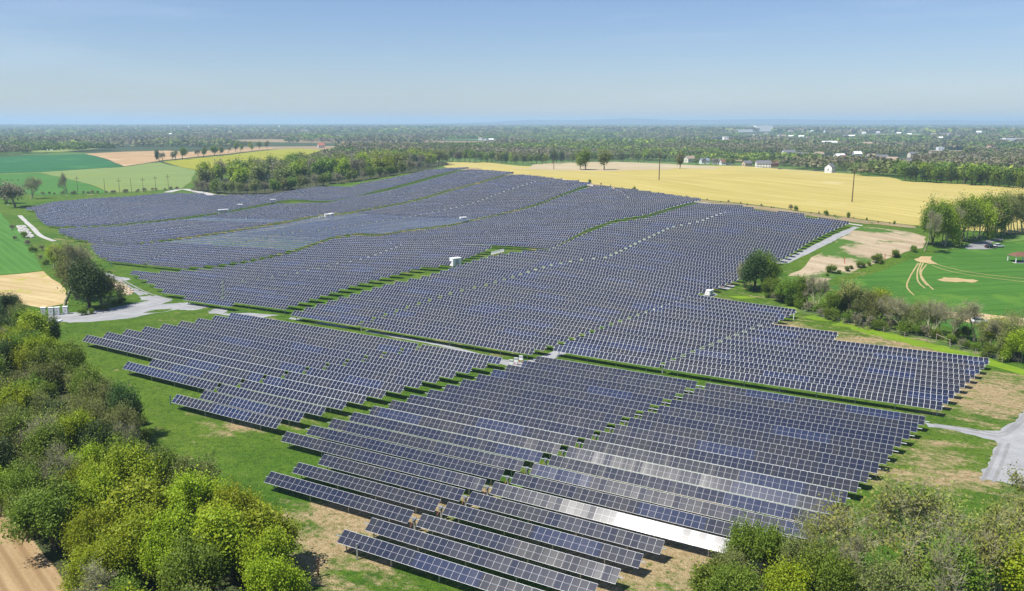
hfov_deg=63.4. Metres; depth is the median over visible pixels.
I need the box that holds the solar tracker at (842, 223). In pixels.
[680,207,845,225]
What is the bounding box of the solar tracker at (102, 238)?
[65,233,141,244]
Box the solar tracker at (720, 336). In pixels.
[621,319,980,373]
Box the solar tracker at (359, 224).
[294,221,423,229]
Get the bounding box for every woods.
[0,123,1023,134]
[0,131,1023,148]
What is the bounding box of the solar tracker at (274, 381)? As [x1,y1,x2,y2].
[83,335,366,403]
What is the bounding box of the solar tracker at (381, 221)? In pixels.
[310,218,449,225]
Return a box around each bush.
[20,231,27,236]
[27,245,37,251]
[41,259,49,264]
[77,307,87,314]
[99,305,108,310]
[117,297,126,303]
[136,427,154,443]
[139,415,148,423]
[681,550,724,590]
[765,290,772,297]
[771,292,785,300]
[773,290,790,301]
[784,297,793,305]
[790,295,806,308]
[802,300,814,310]
[812,299,832,313]
[816,307,827,316]
[821,304,841,320]
[825,264,838,272]
[840,312,856,322]
[851,311,864,328]
[855,260,865,267]
[856,577,867,590]
[864,314,877,329]
[871,255,882,263]
[871,318,889,331]
[887,318,895,329]
[892,250,902,256]
[893,319,913,335]
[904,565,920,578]
[909,323,927,335]
[910,245,917,252]
[915,322,932,336]
[927,327,944,339]
[943,333,957,343]
[951,324,975,338]
[955,337,966,348]
[961,338,972,348]
[970,342,981,349]
[978,339,999,357]
[1008,351,1021,362]
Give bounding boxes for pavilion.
[1007,252,1023,262]
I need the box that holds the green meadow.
[0,213,41,273]
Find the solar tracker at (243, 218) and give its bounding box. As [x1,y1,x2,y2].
[196,217,288,220]
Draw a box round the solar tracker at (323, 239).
[217,234,324,240]
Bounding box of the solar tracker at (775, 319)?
[669,301,779,322]
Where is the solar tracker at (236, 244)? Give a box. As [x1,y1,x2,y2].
[173,240,299,251]
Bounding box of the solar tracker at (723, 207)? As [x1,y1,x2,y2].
[688,205,753,209]
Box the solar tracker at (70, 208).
[38,204,101,212]
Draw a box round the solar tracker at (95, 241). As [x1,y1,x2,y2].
[88,240,101,244]
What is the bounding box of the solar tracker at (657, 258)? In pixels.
[560,244,743,273]
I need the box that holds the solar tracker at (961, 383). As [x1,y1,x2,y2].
[594,329,966,387]
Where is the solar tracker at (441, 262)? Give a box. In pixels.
[282,254,451,267]
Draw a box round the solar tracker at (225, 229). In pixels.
[135,223,229,230]
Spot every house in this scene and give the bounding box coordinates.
[317,143,324,147]
[683,155,694,162]
[699,158,709,163]
[719,159,732,164]
[742,160,751,165]
[755,160,770,167]
[771,161,778,166]
[781,150,795,153]
[824,163,835,172]
[852,151,862,155]
[907,152,918,157]
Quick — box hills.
[431,118,1023,123]
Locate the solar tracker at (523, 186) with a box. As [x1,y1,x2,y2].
[464,186,576,188]
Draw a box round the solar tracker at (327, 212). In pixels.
[240,210,334,213]
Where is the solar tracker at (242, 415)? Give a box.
[171,394,281,429]
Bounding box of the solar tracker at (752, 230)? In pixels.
[637,218,812,240]
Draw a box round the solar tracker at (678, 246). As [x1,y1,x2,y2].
[582,234,775,262]
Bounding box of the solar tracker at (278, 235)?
[226,232,329,241]
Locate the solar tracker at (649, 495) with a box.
[327,418,808,538]
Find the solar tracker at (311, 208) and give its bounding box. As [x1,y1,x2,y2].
[255,207,356,210]
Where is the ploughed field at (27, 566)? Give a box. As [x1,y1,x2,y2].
[0,501,66,590]
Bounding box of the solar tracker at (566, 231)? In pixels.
[416,229,578,234]
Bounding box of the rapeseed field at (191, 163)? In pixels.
[163,148,319,169]
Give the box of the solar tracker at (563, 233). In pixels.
[406,231,575,236]
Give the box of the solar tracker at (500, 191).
[448,190,565,194]
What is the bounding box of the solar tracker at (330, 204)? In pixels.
[273,204,379,208]
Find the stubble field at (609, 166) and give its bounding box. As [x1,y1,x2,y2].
[512,162,719,170]
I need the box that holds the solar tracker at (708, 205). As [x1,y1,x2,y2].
[692,204,753,207]
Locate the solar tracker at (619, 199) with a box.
[552,199,694,201]
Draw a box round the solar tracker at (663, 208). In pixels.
[515,207,665,211]
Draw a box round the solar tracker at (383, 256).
[290,252,449,260]
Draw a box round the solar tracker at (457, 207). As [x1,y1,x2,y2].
[399,204,519,208]
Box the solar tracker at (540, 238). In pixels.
[383,235,564,242]
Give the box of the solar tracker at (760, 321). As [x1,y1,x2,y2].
[661,304,773,324]
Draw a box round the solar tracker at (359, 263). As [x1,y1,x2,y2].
[264,258,421,268]
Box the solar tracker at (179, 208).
[148,205,225,211]
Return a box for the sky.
[0,0,1023,122]
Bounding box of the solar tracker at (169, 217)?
[103,211,172,220]
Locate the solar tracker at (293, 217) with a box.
[210,215,298,218]
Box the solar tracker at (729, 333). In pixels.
[629,316,984,368]
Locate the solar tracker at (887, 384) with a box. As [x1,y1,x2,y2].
[574,336,955,398]
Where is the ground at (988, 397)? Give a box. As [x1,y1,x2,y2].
[0,123,1023,590]
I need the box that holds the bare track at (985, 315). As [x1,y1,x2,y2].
[952,312,1023,324]
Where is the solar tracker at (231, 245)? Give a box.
[164,241,294,253]
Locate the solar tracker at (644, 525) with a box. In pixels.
[281,431,771,571]
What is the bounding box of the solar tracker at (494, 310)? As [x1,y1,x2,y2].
[360,290,600,330]
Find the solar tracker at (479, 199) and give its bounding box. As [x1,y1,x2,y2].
[426,198,545,203]
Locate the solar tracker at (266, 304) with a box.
[161,288,288,310]
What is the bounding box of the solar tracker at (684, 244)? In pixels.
[586,232,780,261]
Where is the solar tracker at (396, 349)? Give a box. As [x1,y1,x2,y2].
[212,315,486,368]
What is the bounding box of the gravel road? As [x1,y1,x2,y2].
[49,273,274,322]
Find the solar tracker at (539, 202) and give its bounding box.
[420,199,541,204]
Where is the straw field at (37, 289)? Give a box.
[0,271,67,306]
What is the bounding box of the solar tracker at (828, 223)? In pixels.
[675,208,841,226]
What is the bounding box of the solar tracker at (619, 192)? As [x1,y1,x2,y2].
[577,190,673,194]
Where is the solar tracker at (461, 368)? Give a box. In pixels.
[195,318,471,373]
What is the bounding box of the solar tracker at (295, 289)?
[130,270,330,295]
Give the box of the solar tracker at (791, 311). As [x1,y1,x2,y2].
[689,294,795,313]
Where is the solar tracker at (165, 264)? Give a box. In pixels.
[106,257,190,268]
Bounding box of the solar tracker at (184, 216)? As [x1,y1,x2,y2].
[113,210,187,218]
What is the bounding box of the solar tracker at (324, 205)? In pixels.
[268,205,373,207]
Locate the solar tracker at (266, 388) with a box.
[148,359,346,412]
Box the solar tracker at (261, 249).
[153,241,286,255]
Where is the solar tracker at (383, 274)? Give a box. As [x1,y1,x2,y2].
[234,263,390,277]
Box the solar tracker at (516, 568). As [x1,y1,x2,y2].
[364,518,597,590]
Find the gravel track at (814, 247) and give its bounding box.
[289,226,859,366]
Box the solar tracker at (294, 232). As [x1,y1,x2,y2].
[243,230,344,235]
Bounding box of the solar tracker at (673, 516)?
[306,425,797,546]
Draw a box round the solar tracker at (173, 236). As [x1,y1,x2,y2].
[76,227,177,239]
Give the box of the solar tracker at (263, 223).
[175,219,267,226]
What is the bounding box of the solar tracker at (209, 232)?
[119,225,213,235]
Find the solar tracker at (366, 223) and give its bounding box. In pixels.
[299,220,432,229]
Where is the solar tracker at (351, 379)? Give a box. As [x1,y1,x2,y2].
[122,329,404,393]
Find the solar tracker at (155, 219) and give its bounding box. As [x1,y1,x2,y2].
[92,213,158,220]
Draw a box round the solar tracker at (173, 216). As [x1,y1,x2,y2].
[107,210,180,219]
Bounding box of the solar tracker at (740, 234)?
[618,221,805,245]
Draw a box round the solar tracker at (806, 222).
[671,209,837,228]
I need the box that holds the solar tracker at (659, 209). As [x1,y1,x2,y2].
[509,208,661,213]
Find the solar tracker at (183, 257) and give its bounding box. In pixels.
[93,249,231,263]
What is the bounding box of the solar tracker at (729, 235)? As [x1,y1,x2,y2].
[610,223,801,248]
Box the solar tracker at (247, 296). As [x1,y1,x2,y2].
[154,283,299,305]
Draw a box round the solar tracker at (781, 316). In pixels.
[675,299,785,319]
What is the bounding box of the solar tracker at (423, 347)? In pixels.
[229,312,501,364]
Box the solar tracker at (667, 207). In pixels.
[520,206,669,210]
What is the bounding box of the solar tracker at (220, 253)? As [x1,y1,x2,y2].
[99,243,261,258]
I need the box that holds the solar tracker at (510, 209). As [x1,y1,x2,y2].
[393,205,514,210]
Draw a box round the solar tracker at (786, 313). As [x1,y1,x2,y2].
[683,296,789,316]
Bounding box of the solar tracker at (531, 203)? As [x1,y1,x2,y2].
[415,201,536,204]
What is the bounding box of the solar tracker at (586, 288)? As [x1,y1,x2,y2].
[448,267,669,304]
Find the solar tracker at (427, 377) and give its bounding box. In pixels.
[160,323,439,382]
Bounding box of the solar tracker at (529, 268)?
[471,260,692,296]
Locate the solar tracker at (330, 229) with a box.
[266,226,392,233]
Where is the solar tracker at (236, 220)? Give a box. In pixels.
[189,218,281,221]
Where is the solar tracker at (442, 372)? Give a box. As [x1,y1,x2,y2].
[178,321,455,378]
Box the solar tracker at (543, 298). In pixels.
[407,278,636,316]
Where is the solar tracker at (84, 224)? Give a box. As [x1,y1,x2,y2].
[41,219,91,225]
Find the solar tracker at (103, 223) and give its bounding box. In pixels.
[37,216,110,226]
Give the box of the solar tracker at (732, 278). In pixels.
[550,248,737,281]
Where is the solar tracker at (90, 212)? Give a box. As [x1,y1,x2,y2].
[34,205,95,213]
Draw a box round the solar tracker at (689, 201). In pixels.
[549,200,690,202]
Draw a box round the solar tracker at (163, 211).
[123,208,200,214]
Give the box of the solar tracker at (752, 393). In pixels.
[533,356,928,424]
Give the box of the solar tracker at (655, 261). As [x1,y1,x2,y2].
[556,246,741,278]
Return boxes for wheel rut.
[60,302,253,317]
[70,304,228,318]
[109,275,165,299]
[111,274,171,299]
[933,414,1023,433]
[934,419,1023,436]
[981,443,1001,480]
[991,443,1010,481]
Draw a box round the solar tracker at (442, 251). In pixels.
[307,247,475,258]
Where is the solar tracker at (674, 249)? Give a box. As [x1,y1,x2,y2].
[577,236,747,261]
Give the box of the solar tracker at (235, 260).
[92,246,242,264]
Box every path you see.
[17,215,55,240]
[166,189,216,194]
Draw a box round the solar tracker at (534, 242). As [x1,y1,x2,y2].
[341,237,557,247]
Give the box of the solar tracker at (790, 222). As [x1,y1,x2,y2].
[666,211,834,230]
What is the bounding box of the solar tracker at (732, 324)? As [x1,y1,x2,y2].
[646,310,835,339]
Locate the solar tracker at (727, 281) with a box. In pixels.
[536,249,731,283]
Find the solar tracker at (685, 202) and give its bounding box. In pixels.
[544,201,687,203]
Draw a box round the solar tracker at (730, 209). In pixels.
[684,206,804,216]
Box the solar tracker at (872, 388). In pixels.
[564,340,949,408]
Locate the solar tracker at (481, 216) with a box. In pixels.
[364,210,483,217]
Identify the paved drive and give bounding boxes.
[964,238,1002,248]
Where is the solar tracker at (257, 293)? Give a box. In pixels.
[146,279,309,302]
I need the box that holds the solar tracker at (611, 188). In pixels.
[589,186,638,189]
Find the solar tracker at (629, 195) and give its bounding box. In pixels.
[569,193,686,196]
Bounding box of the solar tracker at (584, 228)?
[435,226,586,230]
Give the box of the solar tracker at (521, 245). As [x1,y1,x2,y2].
[332,238,553,249]
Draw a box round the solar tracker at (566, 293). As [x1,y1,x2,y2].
[430,273,653,312]
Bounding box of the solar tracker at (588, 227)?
[444,225,591,228]
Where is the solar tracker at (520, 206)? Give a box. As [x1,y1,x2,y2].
[404,203,525,207]
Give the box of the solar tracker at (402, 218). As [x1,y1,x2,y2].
[336,215,465,221]
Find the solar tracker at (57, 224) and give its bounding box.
[46,223,66,228]
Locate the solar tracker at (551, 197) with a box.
[434,195,553,200]
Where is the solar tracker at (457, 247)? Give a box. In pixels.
[317,243,486,250]
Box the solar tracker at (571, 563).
[264,471,622,583]
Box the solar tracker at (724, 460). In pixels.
[406,394,860,492]
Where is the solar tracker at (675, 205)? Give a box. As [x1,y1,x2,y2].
[531,204,676,207]
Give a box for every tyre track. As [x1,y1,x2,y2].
[906,263,918,294]
[916,262,924,287]
[919,262,926,284]
[920,265,933,289]
[932,265,1023,281]
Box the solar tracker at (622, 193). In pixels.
[572,191,680,195]
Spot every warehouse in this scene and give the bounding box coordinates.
[738,129,752,131]
[753,125,772,130]
[1002,138,1023,140]
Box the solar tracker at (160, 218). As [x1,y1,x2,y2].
[97,212,166,219]
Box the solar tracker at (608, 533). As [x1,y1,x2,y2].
[318,454,665,554]
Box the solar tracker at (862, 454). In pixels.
[459,379,889,463]
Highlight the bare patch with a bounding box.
[938,277,977,282]
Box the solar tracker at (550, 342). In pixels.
[315,303,557,349]
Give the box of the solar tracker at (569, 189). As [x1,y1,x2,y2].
[458,187,572,190]
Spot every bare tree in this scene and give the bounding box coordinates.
[0,179,28,206]
[7,406,74,449]
[22,175,45,198]
[30,430,82,512]
[57,172,67,193]
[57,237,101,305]
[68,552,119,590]
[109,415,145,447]
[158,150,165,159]
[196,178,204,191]
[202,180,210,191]
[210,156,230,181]
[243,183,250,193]
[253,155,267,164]
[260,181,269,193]
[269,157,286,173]
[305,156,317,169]
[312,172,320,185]
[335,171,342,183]
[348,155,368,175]
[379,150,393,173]
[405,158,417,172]
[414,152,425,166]
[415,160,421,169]
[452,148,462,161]
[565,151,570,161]
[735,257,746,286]
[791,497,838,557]
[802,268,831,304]
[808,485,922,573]
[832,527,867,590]
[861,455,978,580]
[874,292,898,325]
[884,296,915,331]
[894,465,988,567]
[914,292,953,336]
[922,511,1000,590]
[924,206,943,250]
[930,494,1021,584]
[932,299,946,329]
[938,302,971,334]
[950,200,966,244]
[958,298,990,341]
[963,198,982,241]
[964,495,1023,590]
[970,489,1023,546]
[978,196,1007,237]
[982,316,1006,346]
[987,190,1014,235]
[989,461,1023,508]
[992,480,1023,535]
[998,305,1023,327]
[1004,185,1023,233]
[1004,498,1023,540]
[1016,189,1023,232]
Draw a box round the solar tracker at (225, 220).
[182,219,274,222]
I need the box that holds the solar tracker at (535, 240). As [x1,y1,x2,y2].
[350,235,560,244]
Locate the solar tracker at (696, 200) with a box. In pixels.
[557,197,697,201]
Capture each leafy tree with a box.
[0,183,17,203]
[0,292,21,314]
[0,299,7,317]
[0,316,9,328]
[0,322,14,334]
[0,334,19,365]
[0,336,15,374]
[0,352,17,380]
[0,354,9,376]
[0,370,13,382]
[0,370,16,395]
[0,371,37,412]
[0,399,29,431]
[0,401,54,460]
[0,421,22,467]
[0,433,20,469]
[0,448,14,471]
[0,449,46,505]
[0,464,87,552]
[0,465,14,515]
[0,481,46,541]
[1,304,23,323]
[1,402,32,416]
[2,322,51,351]
[5,302,30,317]
[5,318,36,339]
[5,342,37,375]
[5,367,52,394]
[7,317,20,332]
[8,305,29,324]
[8,364,28,383]
[8,447,58,487]
[14,300,27,308]
[15,307,59,339]
[16,327,39,337]
[16,413,68,482]
[18,326,63,351]
[23,342,51,371]
[23,355,71,402]
[24,385,65,418]
[34,378,61,402]
[35,397,68,420]
[41,312,63,342]
[41,399,81,446]
[43,241,65,267]
[45,331,88,391]
[47,453,105,517]
[48,247,93,299]
[51,396,95,453]
[53,494,120,561]
[55,531,135,590]
[57,254,120,308]
[59,390,104,414]
[60,358,94,386]
[61,455,123,527]
[63,393,112,453]
[63,427,110,471]
[66,361,104,402]
[71,577,124,590]
[72,372,114,409]
[74,418,126,451]
[79,267,127,304]
[83,493,165,589]
[88,423,152,470]
[91,467,181,532]
[93,397,146,436]
[97,437,172,493]
[98,575,157,590]
[101,566,156,590]
[105,375,144,425]
[118,495,202,583]
[126,523,203,589]
[150,521,232,590]
[151,442,180,484]
[153,481,192,521]
[154,149,159,160]
[163,445,222,488]
[164,462,229,520]
[172,577,212,590]
[179,146,188,159]
[184,581,217,590]
[188,494,266,590]
[192,496,244,519]
[193,165,216,190]
[193,179,199,190]
[196,161,217,180]
[201,147,207,156]
[207,473,273,518]
[208,179,219,193]
[210,144,218,155]
[210,162,224,178]
[217,181,227,193]
[223,158,248,176]
[225,161,243,181]
[226,179,236,193]
[228,508,300,585]
[230,165,249,190]
[231,493,307,564]
[233,142,238,151]
[235,181,245,193]
[238,543,312,590]
[243,162,254,182]
[246,155,256,163]
[248,163,268,188]
[248,179,259,193]
[255,141,262,147]
[257,160,271,181]
[264,153,276,172]
[268,177,281,192]
[270,160,289,171]
[270,163,296,189]
[279,178,289,191]
[283,152,303,159]
[284,173,299,189]
[285,152,304,164]
[286,161,301,182]
[296,159,306,166]
[296,162,310,180]
[296,173,309,188]
[297,151,309,158]
[308,156,334,176]
[317,172,329,186]
[323,170,331,183]
[324,154,338,172]
[330,151,345,159]
[332,154,350,175]
[333,158,350,178]
[345,170,350,179]
[347,169,358,180]
[354,149,372,172]
[363,165,377,178]
[369,148,385,157]
[372,155,391,168]
[374,166,385,176]
[380,152,395,173]
[385,165,396,173]
[394,150,411,172]
[398,160,405,172]
[411,154,419,168]
[413,144,424,152]
[413,150,424,163]
[423,152,432,166]
[424,151,436,162]
[431,148,443,164]
[440,149,450,164]
[448,148,458,161]
[462,145,469,161]
[467,147,476,162]
[477,152,483,160]
[483,152,488,162]
[488,149,495,161]
[495,151,501,162]
[502,151,509,160]
[512,152,519,162]
[518,152,527,163]
[534,153,539,163]
[541,153,548,162]
[549,148,558,163]
[559,151,564,162]
[571,152,576,162]
[576,146,590,169]
[590,151,597,161]
[598,149,612,169]
[616,150,624,161]
[629,149,638,160]
[633,151,642,161]
[643,149,649,159]
[660,153,668,161]
[675,149,684,168]
[703,555,771,590]
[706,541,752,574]
[723,508,789,580]
[735,248,772,291]
[750,247,784,286]
[755,545,814,590]
[761,275,782,297]
[761,526,808,571]
[771,274,799,304]
[785,531,863,590]
[794,273,815,301]
[824,289,847,313]
[838,299,853,314]
[840,161,848,171]
[848,291,875,323]
[849,544,932,590]
[861,286,890,318]
[869,284,892,320]
[896,159,908,180]
[896,298,926,322]
[901,299,940,327]
[904,163,919,181]
[914,529,999,590]
[917,187,956,245]
[919,166,930,181]
[920,161,930,180]
[925,160,937,181]
[931,162,945,182]
[935,199,966,246]
[937,169,944,182]
[938,194,963,246]
[942,167,951,183]
[945,167,958,183]
[951,188,989,241]
[961,164,971,183]
[962,189,1001,239]
[964,160,984,184]
[971,316,990,348]
[973,162,995,184]
[975,170,984,184]
[978,165,996,185]
[979,185,1015,235]
[982,313,1010,343]
[985,530,1023,590]
[989,162,1007,186]
[992,316,1023,358]
[993,187,1021,234]
[997,327,1023,362]
[999,165,1011,186]
[1004,166,1018,186]
[1005,187,1023,233]
[1008,168,1023,187]
[1018,168,1023,187]
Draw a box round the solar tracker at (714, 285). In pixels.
[509,252,718,288]
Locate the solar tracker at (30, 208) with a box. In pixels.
[26,207,84,214]
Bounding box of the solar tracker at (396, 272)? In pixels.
[245,262,401,277]
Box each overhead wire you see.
[555,146,644,153]
[660,153,835,171]
[670,154,844,171]
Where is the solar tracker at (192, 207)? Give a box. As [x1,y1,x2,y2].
[153,205,231,210]
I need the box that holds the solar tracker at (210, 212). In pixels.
[135,207,213,213]
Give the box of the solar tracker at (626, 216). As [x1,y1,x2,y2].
[480,215,633,219]
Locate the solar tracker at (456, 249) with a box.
[312,245,480,252]
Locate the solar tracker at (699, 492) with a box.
[349,412,821,525]
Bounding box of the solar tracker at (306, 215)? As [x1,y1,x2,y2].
[223,213,310,216]
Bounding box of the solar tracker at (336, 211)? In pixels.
[245,209,343,212]
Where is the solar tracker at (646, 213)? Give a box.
[492,212,649,216]
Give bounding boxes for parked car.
[971,317,988,322]
[984,244,996,247]
[993,243,1004,246]
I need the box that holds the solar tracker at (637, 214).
[486,213,642,217]
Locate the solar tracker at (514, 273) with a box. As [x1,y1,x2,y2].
[456,265,677,301]
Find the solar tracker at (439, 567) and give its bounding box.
[336,529,542,590]
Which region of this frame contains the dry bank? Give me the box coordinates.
[786,226,925,282]
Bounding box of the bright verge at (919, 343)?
[729,288,1023,375]
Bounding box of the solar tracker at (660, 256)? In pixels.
[564,242,742,270]
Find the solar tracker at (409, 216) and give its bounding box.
[352,213,473,222]
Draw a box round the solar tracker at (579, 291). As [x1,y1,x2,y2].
[439,270,661,307]
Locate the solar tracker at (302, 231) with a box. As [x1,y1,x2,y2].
[250,228,353,234]
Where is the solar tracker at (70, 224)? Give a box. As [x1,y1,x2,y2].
[44,221,82,226]
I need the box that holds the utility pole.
[851,168,856,201]
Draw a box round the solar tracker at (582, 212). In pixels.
[498,210,653,215]
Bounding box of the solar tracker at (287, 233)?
[235,231,336,239]
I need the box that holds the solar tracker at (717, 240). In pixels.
[602,226,793,253]
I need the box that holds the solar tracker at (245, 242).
[182,239,305,247]
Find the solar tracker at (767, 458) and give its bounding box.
[426,389,870,482]
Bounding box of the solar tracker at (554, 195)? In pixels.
[439,193,557,198]
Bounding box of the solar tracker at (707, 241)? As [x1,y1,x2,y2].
[597,228,789,255]
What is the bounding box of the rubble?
[113,281,133,295]
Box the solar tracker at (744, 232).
[627,220,808,243]
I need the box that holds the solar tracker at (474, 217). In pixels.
[358,211,478,220]
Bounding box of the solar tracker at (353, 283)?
[196,268,359,289]
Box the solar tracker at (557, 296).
[421,276,645,315]
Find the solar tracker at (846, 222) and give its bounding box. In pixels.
[819,217,848,224]
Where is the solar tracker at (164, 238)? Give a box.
[68,228,169,241]
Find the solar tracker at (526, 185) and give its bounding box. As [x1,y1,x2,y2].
[469,184,579,187]
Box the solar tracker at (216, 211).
[141,206,220,212]
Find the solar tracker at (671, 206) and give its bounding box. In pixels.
[526,205,672,208]
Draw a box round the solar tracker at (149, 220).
[86,214,150,222]
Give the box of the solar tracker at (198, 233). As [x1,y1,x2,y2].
[110,226,204,236]
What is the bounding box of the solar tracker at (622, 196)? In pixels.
[564,194,694,197]
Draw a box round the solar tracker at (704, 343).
[603,325,971,382]
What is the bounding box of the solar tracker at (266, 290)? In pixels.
[137,274,320,302]
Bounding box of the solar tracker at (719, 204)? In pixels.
[696,203,742,205]
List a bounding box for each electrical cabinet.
[40,307,46,314]
[48,307,54,314]
[54,306,60,314]
[62,306,68,313]
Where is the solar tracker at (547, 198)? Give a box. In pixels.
[430,197,549,201]
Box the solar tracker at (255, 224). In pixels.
[168,220,260,225]
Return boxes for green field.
[0,154,122,172]
[0,173,107,195]
[40,162,195,191]
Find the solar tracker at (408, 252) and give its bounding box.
[302,248,470,257]
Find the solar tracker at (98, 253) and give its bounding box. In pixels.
[95,251,220,267]
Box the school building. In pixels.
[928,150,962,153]
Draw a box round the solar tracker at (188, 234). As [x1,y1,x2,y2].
[99,226,196,237]
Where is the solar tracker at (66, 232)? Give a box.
[59,230,151,241]
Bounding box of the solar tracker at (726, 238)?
[607,224,797,250]
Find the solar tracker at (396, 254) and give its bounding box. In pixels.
[297,250,464,259]
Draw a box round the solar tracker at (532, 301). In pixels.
[394,281,628,319]
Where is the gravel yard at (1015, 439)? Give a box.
[924,410,1023,484]
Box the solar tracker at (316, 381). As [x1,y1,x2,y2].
[103,332,385,398]
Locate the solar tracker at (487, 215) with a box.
[370,209,489,216]
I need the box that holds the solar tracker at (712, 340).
[613,322,974,377]
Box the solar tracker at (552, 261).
[498,253,712,289]
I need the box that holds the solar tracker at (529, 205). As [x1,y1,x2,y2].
[410,202,530,207]
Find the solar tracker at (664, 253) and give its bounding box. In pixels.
[569,240,743,266]
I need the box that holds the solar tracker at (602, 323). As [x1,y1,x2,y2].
[371,287,609,326]
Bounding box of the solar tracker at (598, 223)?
[457,222,600,225]
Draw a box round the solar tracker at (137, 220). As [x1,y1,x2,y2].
[35,210,143,223]
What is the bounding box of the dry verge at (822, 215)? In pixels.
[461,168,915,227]
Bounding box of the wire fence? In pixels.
[763,302,1002,362]
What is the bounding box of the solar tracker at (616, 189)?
[584,187,650,191]
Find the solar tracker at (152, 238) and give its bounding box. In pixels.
[58,228,160,240]
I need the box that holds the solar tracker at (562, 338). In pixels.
[326,300,568,341]
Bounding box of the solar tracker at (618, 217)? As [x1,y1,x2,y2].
[476,216,624,220]
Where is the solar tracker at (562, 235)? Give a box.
[398,232,571,238]
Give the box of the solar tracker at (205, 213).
[129,207,207,215]
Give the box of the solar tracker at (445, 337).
[291,310,534,358]
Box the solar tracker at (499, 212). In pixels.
[381,207,502,215]
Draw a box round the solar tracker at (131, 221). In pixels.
[36,211,135,222]
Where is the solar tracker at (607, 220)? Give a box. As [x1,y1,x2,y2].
[467,219,609,222]
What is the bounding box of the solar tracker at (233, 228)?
[144,223,237,229]
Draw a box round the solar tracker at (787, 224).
[662,212,830,232]
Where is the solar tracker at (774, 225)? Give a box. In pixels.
[657,214,826,234]
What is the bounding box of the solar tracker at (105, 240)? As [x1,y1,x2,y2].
[73,236,131,244]
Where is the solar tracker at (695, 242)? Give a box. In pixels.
[592,230,785,258]
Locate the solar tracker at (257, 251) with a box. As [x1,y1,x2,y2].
[143,243,277,254]
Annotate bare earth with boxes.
[915,256,936,263]
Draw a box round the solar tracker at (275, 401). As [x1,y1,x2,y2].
[122,361,325,416]
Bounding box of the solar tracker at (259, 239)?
[202,236,314,242]
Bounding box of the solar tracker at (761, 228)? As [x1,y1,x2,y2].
[646,217,817,238]
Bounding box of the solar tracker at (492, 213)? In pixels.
[375,208,496,217]
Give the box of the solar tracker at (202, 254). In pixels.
[91,244,252,262]
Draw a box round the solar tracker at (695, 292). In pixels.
[480,258,699,294]
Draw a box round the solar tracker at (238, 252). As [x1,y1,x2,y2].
[130,244,269,256]
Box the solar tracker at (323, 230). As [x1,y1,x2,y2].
[259,227,384,235]
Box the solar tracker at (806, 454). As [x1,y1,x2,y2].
[442,384,880,473]
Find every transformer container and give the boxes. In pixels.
[449,257,461,266]
[705,289,713,295]
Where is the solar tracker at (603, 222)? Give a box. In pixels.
[462,220,605,225]
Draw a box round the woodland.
[0,141,1023,174]
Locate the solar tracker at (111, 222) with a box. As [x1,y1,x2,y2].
[35,214,119,225]
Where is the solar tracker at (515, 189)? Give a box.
[453,189,568,191]
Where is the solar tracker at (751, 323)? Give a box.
[653,307,838,337]
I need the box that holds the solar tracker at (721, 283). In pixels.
[521,250,725,289]
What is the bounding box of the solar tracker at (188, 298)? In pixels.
[183,295,234,306]
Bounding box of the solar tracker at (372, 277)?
[224,265,380,279]
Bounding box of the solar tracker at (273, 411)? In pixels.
[199,390,303,424]
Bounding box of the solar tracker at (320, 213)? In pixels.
[235,211,326,214]
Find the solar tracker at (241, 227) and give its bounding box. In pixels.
[152,222,245,228]
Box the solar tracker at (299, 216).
[217,214,304,219]
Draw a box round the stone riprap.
[16,225,34,237]
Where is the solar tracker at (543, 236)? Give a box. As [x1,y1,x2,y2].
[391,233,568,240]
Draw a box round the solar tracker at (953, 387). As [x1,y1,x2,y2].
[584,333,960,393]
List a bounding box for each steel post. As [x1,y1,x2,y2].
[316,559,318,576]
[356,543,357,559]
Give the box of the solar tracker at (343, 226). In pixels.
[280,223,405,230]
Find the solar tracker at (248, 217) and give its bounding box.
[203,216,292,222]
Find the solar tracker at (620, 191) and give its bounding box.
[581,189,664,193]
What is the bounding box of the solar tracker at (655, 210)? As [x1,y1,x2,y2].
[503,209,657,214]
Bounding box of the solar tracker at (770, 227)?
[652,215,822,236]
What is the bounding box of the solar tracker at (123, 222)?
[35,213,127,224]
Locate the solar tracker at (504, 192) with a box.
[443,192,560,194]
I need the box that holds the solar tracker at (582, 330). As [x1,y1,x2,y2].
[349,293,589,333]
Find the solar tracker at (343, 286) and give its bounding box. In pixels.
[180,270,348,288]
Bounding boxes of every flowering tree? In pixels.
[48,240,79,261]
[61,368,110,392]
[834,278,868,320]
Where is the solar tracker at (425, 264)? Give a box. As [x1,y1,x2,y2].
[273,256,439,270]
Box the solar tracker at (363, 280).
[212,267,369,282]
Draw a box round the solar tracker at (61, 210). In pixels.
[31,206,89,214]
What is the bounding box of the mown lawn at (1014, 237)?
[935,233,1023,251]
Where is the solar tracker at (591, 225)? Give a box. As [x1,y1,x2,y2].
[452,223,595,226]
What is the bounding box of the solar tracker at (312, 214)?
[230,212,318,215]
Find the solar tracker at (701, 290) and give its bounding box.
[487,255,706,292]
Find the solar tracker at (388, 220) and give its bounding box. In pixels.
[319,217,455,226]
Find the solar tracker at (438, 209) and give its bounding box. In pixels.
[387,206,508,211]
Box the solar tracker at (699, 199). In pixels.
[561,196,700,200]
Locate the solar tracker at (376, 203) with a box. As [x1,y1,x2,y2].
[329,202,390,206]
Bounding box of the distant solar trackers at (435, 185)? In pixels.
[42,167,578,211]
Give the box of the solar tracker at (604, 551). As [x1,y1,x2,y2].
[292,462,644,568]
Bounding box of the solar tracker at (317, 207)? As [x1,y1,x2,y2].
[260,206,362,209]
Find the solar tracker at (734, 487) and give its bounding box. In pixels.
[369,406,834,515]
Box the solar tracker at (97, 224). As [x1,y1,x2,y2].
[39,218,101,226]
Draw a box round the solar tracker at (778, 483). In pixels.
[388,400,849,509]

